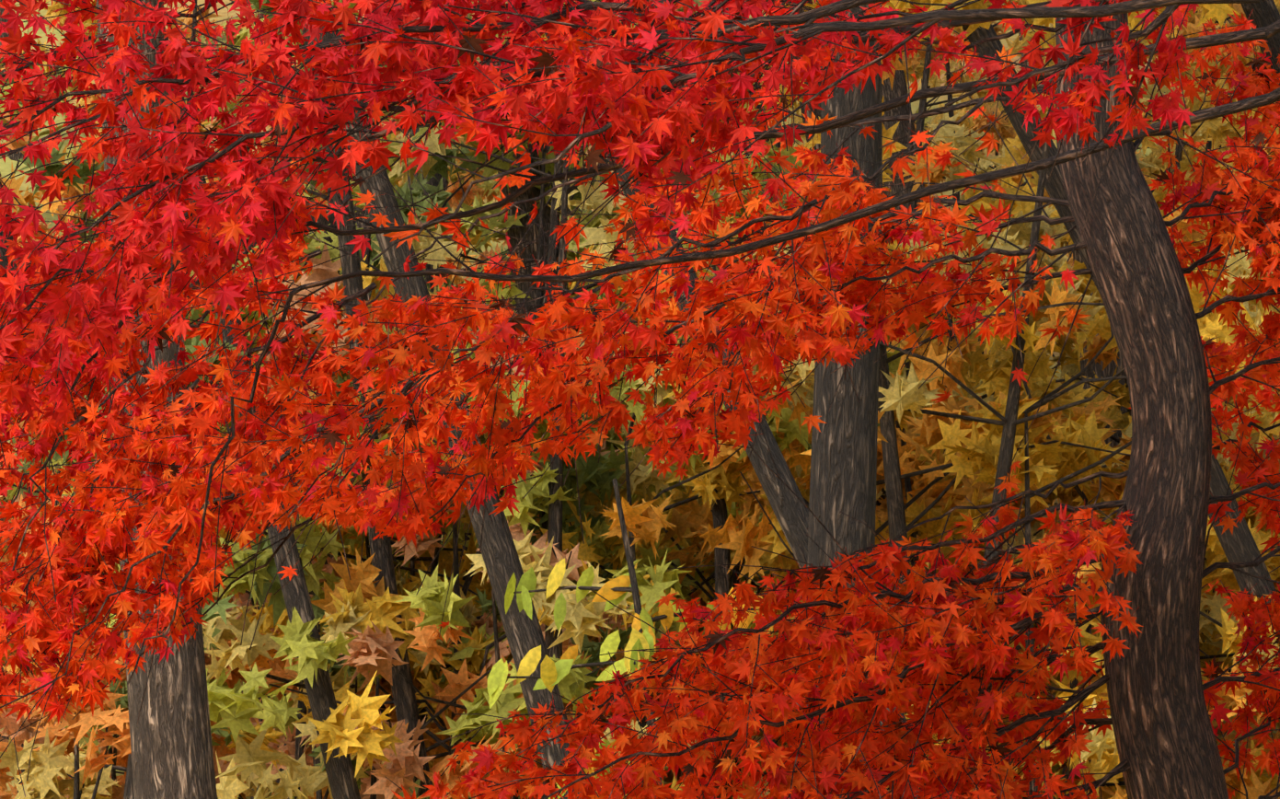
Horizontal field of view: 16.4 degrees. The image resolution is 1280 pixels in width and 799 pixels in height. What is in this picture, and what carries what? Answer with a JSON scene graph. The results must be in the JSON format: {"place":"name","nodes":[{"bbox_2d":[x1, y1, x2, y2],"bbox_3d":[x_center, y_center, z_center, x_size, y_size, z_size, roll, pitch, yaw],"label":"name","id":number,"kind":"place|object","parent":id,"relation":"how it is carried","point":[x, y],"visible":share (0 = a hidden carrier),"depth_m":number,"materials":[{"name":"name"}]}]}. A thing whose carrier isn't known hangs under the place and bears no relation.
{"place":"outdoors","nodes":[
{"label":"outdoors","id":0,"kind":"place"},
{"bbox_2d":[0,0,1278,798],"bbox_3d":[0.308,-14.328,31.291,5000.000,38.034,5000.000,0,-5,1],"label":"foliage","id":1,"kind":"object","parent":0,"point":[5,163],"depth_m":45.15,"materials":[{"name":"yellow plant"}]},
{"bbox_2d":[14,0,97,173],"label":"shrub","id":2,"kind":"object","parent":1,"relation":"on","point":[87,23],"visible":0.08,"depth_m":28.21,"materials":[{"name":"yellow plant"}]},
{"bbox_2d":[0,501,234,798],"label":"shrub","id":3,"kind":"object","parent":1,"relation":"on","point":[54,756],"visible":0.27,"depth_m":22.66,"materials":[{"name":"yellow plant"}]},
{"bbox_2d":[0,468,235,753],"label":"shrub","id":4,"kind":"object","parent":1,"relation":"on","point":[99,726],"depth_m":25.22,"materials":[{"name":"orange plant"}]},
{"bbox_2d":[0,579,279,798],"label":"shrub","id":5,"kind":"object","parent":1,"relation":"on","point":[40,740],"visible":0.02,"depth_m":25.37,"materials":[{"name":"green plant"}]},
{"bbox_2d":[0,379,299,792],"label":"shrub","id":6,"kind":"object","parent":1,"relation":"on","point":[21,504],"depth_m":25.36,"materials":[{"name":"orange plant"}]},
{"bbox_2d":[96,0,217,798],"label":"tree","id":7,"kind":"object","parent":1,"relation":"on","point":[171,747],"visible":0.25,"depth_m":16.36,"materials":[{"name":"grey plant"}]},
{"bbox_2d":[0,1,320,274],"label":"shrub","id":8,"kind":"object","parent":1,"relation":"on","point":[187,20],"visible":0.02,"depth_m":37.42,"materials":[{"name":"yellow plant"}]},
{"bbox_2d":[0,106,341,730],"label":"shrub","id":9,"kind":"object","parent":1,"relation":"on","point":[15,184],"visible":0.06,"depth_m":23.58,"materials":[{"name":"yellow plant"}]},
{"bbox_2d":[0,519,348,798],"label":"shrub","id":10,"kind":"object","parent":1,"relation":"on","point":[9,724],"visible":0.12,"depth_m":23.88,"materials":[{"name":"orange plant"}]},
{"bbox_2d":[42,254,395,636],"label":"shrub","id":11,"kind":"object","parent":1,"relation":"on","point":[314,586],"visible":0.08,"depth_m":23.57,"materials":[{"name":"green plant"}]},
{"bbox_2d":[58,100,382,399],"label":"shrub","id":12,"kind":"object","parent":1,"relation":"on","point":[101,168],"visible":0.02,"depth_m":24.34,"materials":[{"name":"green plant"}]},
{"bbox_2d":[0,3,484,783],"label":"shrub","id":13,"kind":"object","parent":1,"relation":"on","point":[440,167],"visible":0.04,"depth_m":26.52,"materials":[{"name":"green plant"}]},
{"bbox_2d":[38,0,461,218],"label":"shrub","id":14,"kind":"object","parent":1,"relation":"on","point":[62,21],"visible":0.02,"depth_m":35.88,"materials":[{"name":"yellow plant"}]},
{"bbox_2d":[165,31,360,798],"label":"leaning tree","id":15,"kind":"object","parent":1,"relation":"on","point":[340,774],"visible":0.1,"depth_m":20.86,"materials":[{"name":"grey plant"}]},
{"bbox_2d":[0,0,530,798],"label":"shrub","id":16,"kind":"object","parent":1,"relation":"on","point":[83,171],"visible":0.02,"depth_m":21.99,"materials":[{"name":"green plant"}]},
{"bbox_2d":[86,370,470,798],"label":"shrub","id":17,"kind":"object","parent":1,"relation":"on","point":[229,706],"visible":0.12,"depth_m":20.96,"materials":[{"name":"green plant"}]},
{"bbox_2d":[58,320,541,798],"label":"shrub","id":18,"kind":"object","parent":1,"relation":"on","point":[221,589],"visible":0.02,"depth_m":25.01,"materials":[{"name":"green plant"}]},
{"bbox_2d":[55,513,589,798],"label":"shrub","id":19,"kind":"object","parent":1,"relation":"on","point":[252,756],"visible":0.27,"depth_m":21.13,"materials":[{"name":"yellow plant"}]},
{"bbox_2d":[86,241,572,710],"bbox_3d":[-1.713,1.159,23.580,2.866,3.824,4.053,0,-5,1],"label":"shrub","id":20,"kind":"object","parent":1,"relation":"on","point":[364,574],"visible":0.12,"depth_m":22.23,"materials":[{"name":"green plant"}]},
{"bbox_2d":[11,308,676,798],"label":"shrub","id":21,"kind":"object","parent":1,"relation":"on","point":[599,529],"depth_m":23.16,"materials":[{"name":"green plant"}]},
{"bbox_2d":[229,0,480,685],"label":"shrub","id":22,"kind":"object","parent":1,"relation":"on","point":[244,32],"visible":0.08,"depth_m":31.26,"materials":[{"name":"green plant"}]},
{"bbox_2d":[300,20,432,798],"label":"leaning tree","id":23,"kind":"object","parent":1,"relation":"on","point":[404,697],"visible":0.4,"depth_m":22.11,"materials":[{"name":"brown plant"}]},
{"bbox_2d":[257,142,494,597],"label":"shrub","id":24,"kind":"object","parent":1,"relation":"on","point":[417,187],"visible":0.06,"depth_m":29.37,"materials":[{"name":"green plant"}]},
{"bbox_2d":[94,597,703,798],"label":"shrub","id":25,"kind":"object","parent":1,"relation":"on","point":[234,675],"depth_m":25.17,"materials":[{"name":"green plant"}]},
{"bbox_2d":[212,516,604,798],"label":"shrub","id":26,"kind":"object","parent":1,"relation":"on","point":[371,651],"visible":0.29,"depth_m":21.16,"materials":[{"name":"plant"}]},
{"bbox_2d":[402,6,447,723],"bbox_3d":[-2.497,-5.447,29.879,6.165,15.633,11.023,1,-5,-16],"label":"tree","id":27,"kind":"object","parent":1,"relation":"on","point":[433,181],"visible":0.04,"depth_m":29.77,"materials":[{"name":"green plant"}]},
{"bbox_2d":[242,401,636,763],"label":"shrub","id":28,"kind":"object","parent":1,"relation":"on","point":[467,609],"visible":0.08,"depth_m":22.65,"materials":[{"name":"green plant"}]},
{"bbox_2d":[379,64,504,267],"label":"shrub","id":29,"kind":"object","parent":1,"relation":"on","point":[486,253],"visible":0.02,"depth_m":38.82,"materials":[{"name":"green plant"}]},
{"bbox_2d":[305,8,586,798],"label":"leaning tree","id":30,"kind":"object","parent":1,"relation":"on","point":[524,636],"visible":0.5,"depth_m":20.06,"materials":[{"name":"grey plant"}]},
{"bbox_2d":[387,6,515,307],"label":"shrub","id":31,"kind":"object","parent":1,"relation":"on","point":[456,197],"visible":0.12,"depth_m":32.22,"materials":[{"name":"green plant"}]},
{"bbox_2d":[30,380,885,581],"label":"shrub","id":32,"kind":"object","parent":1,"relation":"on","point":[798,467],"depth_m":24.31,"materials":[{"name":"green plant"}]},
{"bbox_2d":[222,529,696,798],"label":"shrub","id":33,"kind":"object","parent":1,"relation":"on","point":[582,616],"visible":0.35,"depth_m":21.48,"materials":[{"name":"green plant"}]},
{"bbox_2d":[249,462,691,798],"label":"shrub","id":34,"kind":"object","parent":1,"relation":"on","point":[336,730],"visible":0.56,"depth_m":20.98,"materials":[{"name":"yellow plant"}]},
{"bbox_2d":[310,370,632,723],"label":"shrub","id":35,"kind":"object","parent":1,"relation":"on","point":[585,471],"depth_m":23.09,"materials":[{"name":"green plant"}]},
{"bbox_2d":[334,446,613,798],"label":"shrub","id":36,"kind":"object","parent":1,"relation":"on","point":[407,564],"visible":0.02,"depth_m":25.32,"materials":[{"name":"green plant"}]},
{"bbox_2d":[288,325,670,798],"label":"shrub","id":37,"kind":"object","parent":1,"relation":"on","point":[425,544],"visible":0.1,"depth_m":22.75,"materials":[{"name":"green plant"}]},
{"bbox_2d":[185,0,804,371],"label":"shrub","id":38,"kind":"object","parent":1,"relation":"on","point":[432,146],"visible":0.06,"depth_m":25.69,"materials":[{"name":"green plant"}]},
{"bbox_2d":[199,82,810,576],"bbox_3d":[-0.582,0.353,26.381,4.151,4.943,1.937,0,-5,1],"label":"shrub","id":39,"kind":"object","parent":1,"relation":"on","point":[546,167],"visible":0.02,"depth_m":26.51,"materials":[{"name":"green plant"}]},
{"bbox_2d":[363,307,668,772],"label":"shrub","id":40,"kind":"object","parent":1,"relation":"on","point":[591,498],"visible":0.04,"depth_m":23.77,"materials":[{"name":"green plant"}]},
{"bbox_2d":[237,488,794,784],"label":"shrub","id":41,"kind":"object","parent":1,"relation":"on","point":[693,513],"visible":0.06,"depth_m":23.98,"materials":[{"name":"yellow plant"}]},
{"bbox_2d":[349,126,684,629],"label":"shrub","id":42,"kind":"object","parent":1,"relation":"on","point":[403,191],"visible":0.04,"depth_m":26.74,"materials":[{"name":"green plant"}]},
{"bbox_2d":[433,192,631,332],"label":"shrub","id":43,"kind":"object","parent":1,"relation":"on","point":[475,239],"depth_m":29.55,"materials":[{"name":"green plant"}]},
{"bbox_2d":[483,46,594,565],"bbox_3d":[-1.841,-6.264,27.560,12.463,18.407,6.247,3,-6,-29],"label":"tree","id":44,"kind":"object","parent":1,"relation":"on","point":[531,235],"visible":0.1,"depth_m":27.01,"materials":[{"name":"brown plant"}]},
{"bbox_2d":[415,243,662,592],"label":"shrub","id":45,"kind":"object","parent":1,"relation":"on","point":[445,557],"visible":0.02,"depth_m":26.17,"materials":[{"name":"green plant"}]},
{"bbox_2d":[323,0,806,798],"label":"tree","id":46,"kind":"object","parent":1,"relation":"on","point":[554,532],"depth_m":21.84,"materials":[{"name":"green plant"}]},
{"bbox_2d":[447,2,714,213],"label":"shrub","id":47,"kind":"object","parent":1,"relation":"on","point":[489,185],"depth_m":37.64,"materials":[{"name":"green plant"}]},
{"bbox_2d":[276,449,957,776],"bbox_3d":[-0.124,1.680,24.464,3.580,2.801,3.100,3,-6,-30],"label":"shrub","id":48,"kind":"object","parent":1,"relation":"on","point":[750,498],"visible":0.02,"depth_m":23.80,"materials":[{"name":"yellow plant"}]},
{"bbox_2d":[447,388,809,622],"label":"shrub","id":49,"kind":"object","parent":1,"relation":"on","point":[609,566],"visible":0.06,"depth_m":25.56,"materials":[{"name":"yellow plant"}]},
{"bbox_2d":[487,478,772,798],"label":"sapling","id":50,"kind":"object","parent":1,"relation":"on","point":[615,591],"visible":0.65,"depth_m":14.39,"materials":[{"name":"yellow plant"}]},
{"bbox_2d":[0,4,1279,798],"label":"maple tree","id":51,"kind":"object","parent":1,"relation":"on","point":[919,640],"visible":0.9,"depth_m":7.84,"materials":[{"name":"red plant"}]},
{"bbox_2d":[0,0,1279,684],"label":"maple tree","id":52,"kind":"object","parent":1,"relation":"on","point":[585,77],"visible":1,"depth_m":6.50,"materials":[{"name":"red plant"}]},
{"bbox_2d":[440,154,879,727],"bbox_3d":[0.475,1.036,23.041,2.082,4.788,4.002,2,-5,-20],"label":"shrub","id":53,"kind":"object","parent":1,"relation":"on","point":[614,460],"visible":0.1,"depth_m":23.25,"materials":[{"name":"yellow plant"}]},
{"bbox_2d":[329,507,1023,798],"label":"shrub","id":54,"kind":"object","parent":1,"relation":"on","point":[467,561],"visible":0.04,"depth_m":24.46,"materials":[{"name":"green plant"}]},
{"bbox_2d":[559,0,816,277],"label":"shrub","id":55,"kind":"object","parent":1,"relation":"on","point":[570,256],"visible":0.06,"depth_m":29.69,"materials":[{"name":"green plant"}]},
{"bbox_2d":[484,1,953,798],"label":"tree","id":56,"kind":"object","parent":1,"relation":"on","point":[722,576],"depth_m":22.90,"materials":[{"name":"brown plant"}]},
{"bbox_2d":[536,144,934,703],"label":"shrub","id":57,"kind":"object","parent":1,"relation":"on","point":[595,200],"visible":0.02,"depth_m":25.73,"materials":[{"name":"green plant"}]},
{"bbox_2d":[536,9,936,798],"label":"leaning tree","id":58,"kind":"object","parent":1,"relation":"on","point":[789,508],"visible":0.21,"depth_m":14.91,"materials":[{"name":"grey plant"}]},
{"bbox_2d":[457,209,1037,772],"bbox_3d":[0.235,0.898,24.582,3.339,4.120,3.471,-3,-6,29],"label":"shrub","id":59,"kind":"object","parent":1,"relation":"on","point":[640,477],"visible":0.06,"depth_m":23.61,"materials":[{"name":"green plant"}]},
{"bbox_2d":[635,473,887,631],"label":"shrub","id":60,"kind":"object","parent":1,"relation":"on","point":[882,513],"visible":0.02,"depth_m":26.06,"materials":[{"name":"brown plant"}]},
{"bbox_2d":[545,439,985,797],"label":"shrub","id":61,"kind":"object","parent":1,"relation":"on","point":[765,560],"depth_m":24.48,"materials":[{"name":"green plant"}]},
{"bbox_2d":[807,0,882,797],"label":"tree","id":62,"kind":"object","parent":1,"relation":"on","point":[844,462],"visible":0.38,"depth_m":13.97,"materials":[{"name":"grey plant"}]},
{"bbox_2d":[598,331,1130,796],"bbox_3d":[1.173,1.423,22.279,2.738,4.008,3.378,0,-5,1],"label":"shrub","id":63,"kind":"object","parent":1,"relation":"on","point":[650,521],"visible":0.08,"depth_m":22.52,"materials":[{"name":"yellow plant"}]},
{"bbox_2d":[663,410,1107,700],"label":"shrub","id":64,"kind":"object","parent":1,"relation":"on","point":[709,516],"visible":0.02,"depth_m":23.45,"materials":[{"name":"yellow plant"}]},
{"bbox_2d":[879,4,955,339],"bbox_3d":[0.590,-7.324,34.189,12.947,17.510,7.714,-2,-6,26],"label":"tree","id":65,"kind":"object","parent":1,"relation":"on","point":[899,87],"visible":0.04,"depth_m":33.44,"materials":[{"name":"brown plant"}]},
{"bbox_2d":[570,0,1279,691],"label":"tree","id":66,"kind":"object","parent":1,"relation":"on","point":[1009,421],"visible":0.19,"depth_m":21.71,"materials":[{"name":"brown plant"}]},
{"bbox_2d":[637,277,1219,611],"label":"shrub","id":67,"kind":"object","parent":1,"relation":"on","point":[1050,463],"visible":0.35,"depth_m":22.52,"materials":[{"name":"yellow plant"}]},
{"bbox_2d":[645,10,1231,541],"bbox_3d":[1.645,0.422,25.178,2.988,5.657,3.001,-3,-6,32],"label":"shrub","id":68,"kind":"object","parent":1,"relation":"on","point":[959,141],"visible":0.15,"depth_m":24.78,"materials":[{"name":"yellow plant"}]},
{"bbox_2d":[882,19,1055,213],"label":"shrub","id":69,"kind":"object","parent":1,"relation":"on","point":[936,81],"depth_m":39.40,"materials":[{"name":"yellow plant"}]},
{"bbox_2d":[661,96,1279,644],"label":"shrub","id":70,"kind":"object","parent":1,"relation":"on","point":[1216,603],"visible":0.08,"depth_m":23.50,"materials":[{"name":"yellow plant"}]},
{"bbox_2d":[885,219,1069,507],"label":"shrub","id":71,"kind":"object","parent":1,"relation":"on","point":[1001,356],"visible":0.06,"depth_m":25.59,"materials":[{"name":"yellow plant"}]},
{"bbox_2d":[890,144,1071,504],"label":"shrub","id":72,"kind":"object","parent":1,"relation":"on","point":[985,163],"visible":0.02,"depth_m":32.29,"materials":[{"name":"yellow plant"}]},
{"bbox_2d":[922,0,1049,199],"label":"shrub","id":73,"kind":"object","parent":1,"relation":"on","point":[968,122],"visible":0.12,"depth_m":40.08,"materials":[{"name":"yellow plant"}]},
{"bbox_2d":[735,634,1239,772],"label":"shrub","id":74,"kind":"object","parent":1,"relation":"on","point":[1209,650],"visible":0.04,"depth_m":26.09,"materials":[{"name":"yellow plant"}]},
{"bbox_2d":[797,102,1198,354],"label":"maple leaves","id":75,"kind":"object","parent":1,"relation":"on","point":[980,121],"visible":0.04,"depth_m":36.33,"materials":[{"name":"yellow plant"}]},
{"bbox_2d":[738,712,1279,797],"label":"shrub","id":76,"kind":"object","parent":1,"relation":"on","point":[1097,768],"depth_m":22.73,"materials":[{"name":"yellow plant"}]},
{"bbox_2d":[780,0,1240,506],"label":"tree","id":77,"kind":"object","parent":1,"relation":"on","point":[817,145],"depth_m":26.43,"materials":[{"name":"brown plant"}]},
{"bbox_2d":[751,311,1274,793],"bbox_3d":[2.219,1.390,23.361,3.890,3.944,2.314,2,-5,-21],"label":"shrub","id":78,"kind":"object","parent":1,"relation":"on","point":[1107,484],"visible":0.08,"depth_m":23.09,"materials":[{"name":"yellow plant"}]},
{"bbox_2d":[880,36,1164,541],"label":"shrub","id":79,"kind":"object","parent":1,"relation":"on","point":[1007,161],"visible":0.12,"depth_m":25.70,"materials":[{"name":"yellow plant"}]},
{"bbox_2d":[773,0,1279,714],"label":"tree","id":80,"kind":"object","parent":1,"relation":"on","point":[893,491],"visible":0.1,"depth_m":21.74,"materials":[{"name":"brown plant"}]},
{"bbox_2d":[901,0,1160,338],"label":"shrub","id":81,"kind":"object","parent":1,"relation":"on","point":[914,61],"visible":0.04,"depth_m":34.74,"materials":[{"name":"yellow plant"}]},
{"bbox_2d":[901,165,1233,798],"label":"shrub","id":82,"kind":"object","parent":1,"relation":"on","point":[997,385],"visible":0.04,"depth_m":23.42,"materials":[{"name":"yellow plant"}]},
{"bbox_2d":[876,315,1269,722],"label":"shrub","id":83,"kind":"object","parent":1,"relation":"on","point":[951,498],"visible":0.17,"depth_m":22.81,"materials":[{"name":"yellow plant"}]},
{"bbox_2d":[878,225,1279,795],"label":"shrub","id":84,"kind":"object","parent":1,"relation":"on","point":[903,393],"visible":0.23,"depth_m":21.70,"materials":[{"name":"yellow plant"}]},
{"bbox_2d":[903,562,1279,798],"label":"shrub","id":85,"kind":"object","parent":1,"relation":"on","point":[1258,789],"visible":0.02,"depth_m":22.44,"materials":[{"name":"yellow plant"}]},
{"bbox_2d":[957,365,1240,511],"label":"shrub","id":86,"kind":"object","parent":1,"relation":"on","point":[1116,387],"visible":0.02,"depth_m":25.97,"materials":[{"name":"yellow plant"}]},
{"bbox_2d":[1072,250,1127,464],"bbox_3d":[2.164,-7.792,27.664,8.501,21.599,14.026,0,-5,1],"label":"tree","id":87,"kind":"object","parent":1,"relation":"on","point":[1108,370],"visible":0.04,"depth_m":26.55,"materials":[{"name":"brown plant"}]},
{"bbox_2d":[939,151,1279,642],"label":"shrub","id":88,"kind":"object","parent":1,"relation":"on","point":[1070,364],"visible":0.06,"depth_m":27.42,"materials":[{"name":"yellow plant"}]},
{"bbox_2d":[953,399,1279,797],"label":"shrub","id":89,"kind":"object","parent":1,"relation":"on","point":[1067,495],"visible":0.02,"depth_m":25.66,"materials":[{"name":"yellow plant"}]},
{"bbox_2d":[962,23,1277,623],"bbox_3d":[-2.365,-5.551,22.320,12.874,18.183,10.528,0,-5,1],"label":"leaning tree","id":90,"kind":"object","parent":1,"relation":"on","point":[1239,545],"visible":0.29,"depth_m":21.92,"materials":[{"name":"brown plant"}]},
{"bbox_2d":[963,3,1278,442],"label":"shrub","id":91,"kind":"object","parent":1,"relation":"on","point":[1260,306],"visible":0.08,"depth_m":25.85,"materials":[{"name":"yellow plant"}]},
{"bbox_2d":[1021,747,1258,798],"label":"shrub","id":92,"kind":"object","parent":1,"relation":"on","point":[1121,790],"visible":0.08,"depth_m":22.54,"materials":[{"name":"yellow plant"}]},
{"bbox_2d":[1000,0,1279,172],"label":"shrub","id":93,"kind":"object","parent":1,"relation":"on","point":[1192,25],"visible":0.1,"depth_m":31.16,"materials":[{"name":"yellow plant"}]},
{"bbox_2d":[1015,514,1272,789],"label":"shrub","id":94,"kind":"object","parent":1,"relation":"on","point":[1219,644],"depth_m":25.94,"materials":[{"name":"yellow plant"}]},
{"bbox_2d":[1014,478,1279,626],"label":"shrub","id":95,"kind":"object","parent":1,"relation":"on","point":[1274,559],"visible":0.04,"depth_m":22.75,"materials":[{"name":"yellow plant"}]},
{"bbox_2d":[1033,307,1279,627],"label":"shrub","id":96,"kind":"object","parent":1,"relation":"on","point":[1121,420],"visible":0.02,"depth_m":25.87,"materials":[{"name":"yellow plant"}]},
{"bbox_2d":[1034,396,1279,785],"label":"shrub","id":97,"kind":"object","parent":1,"relation":"on","point":[1265,420],"visible":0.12,"depth_m":23.69,"materials":[{"name":"yellow plant"}]},
{"bbox_2d":[1140,8,1223,310],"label":"maple leaf","id":98,"kind":"object","parent":1,"relation":"on","point":[1151,159],"visible":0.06,"depth_m":36.17,"materials":[{"name":"yellow plant"}]},
{"bbox_2d":[1114,102,1279,798],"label":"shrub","id":99,"kind":"object","parent":1,"relation":"on","point":[1264,777],"visible":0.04,"depth_m":22.92,"materials":[{"name":"yellow plant"}]},
{"bbox_2d":[1164,81,1256,404],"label":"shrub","id":100,"kind":"object","parent":1,"relation":"on","point":[1215,129],"visible":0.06,"depth_m":29.22,"materials":[{"name":"yellow plant"}]},
{"bbox_2d":[1169,1,1279,420],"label":"shrub","id":101,"kind":"object","parent":1,"relation":"on","point":[1188,104],"visible":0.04,"depth_m":32.33,"materials":[{"name":"yellow plant"}]},
{"bbox_2d":[1240,0,1279,85],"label":"leaning tree","id":102,"kind":"object","parent":1,"relation":"on","point":[1265,13],"visible":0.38,"depth_m":26.27,"materials":[{"name":"brown plant"}]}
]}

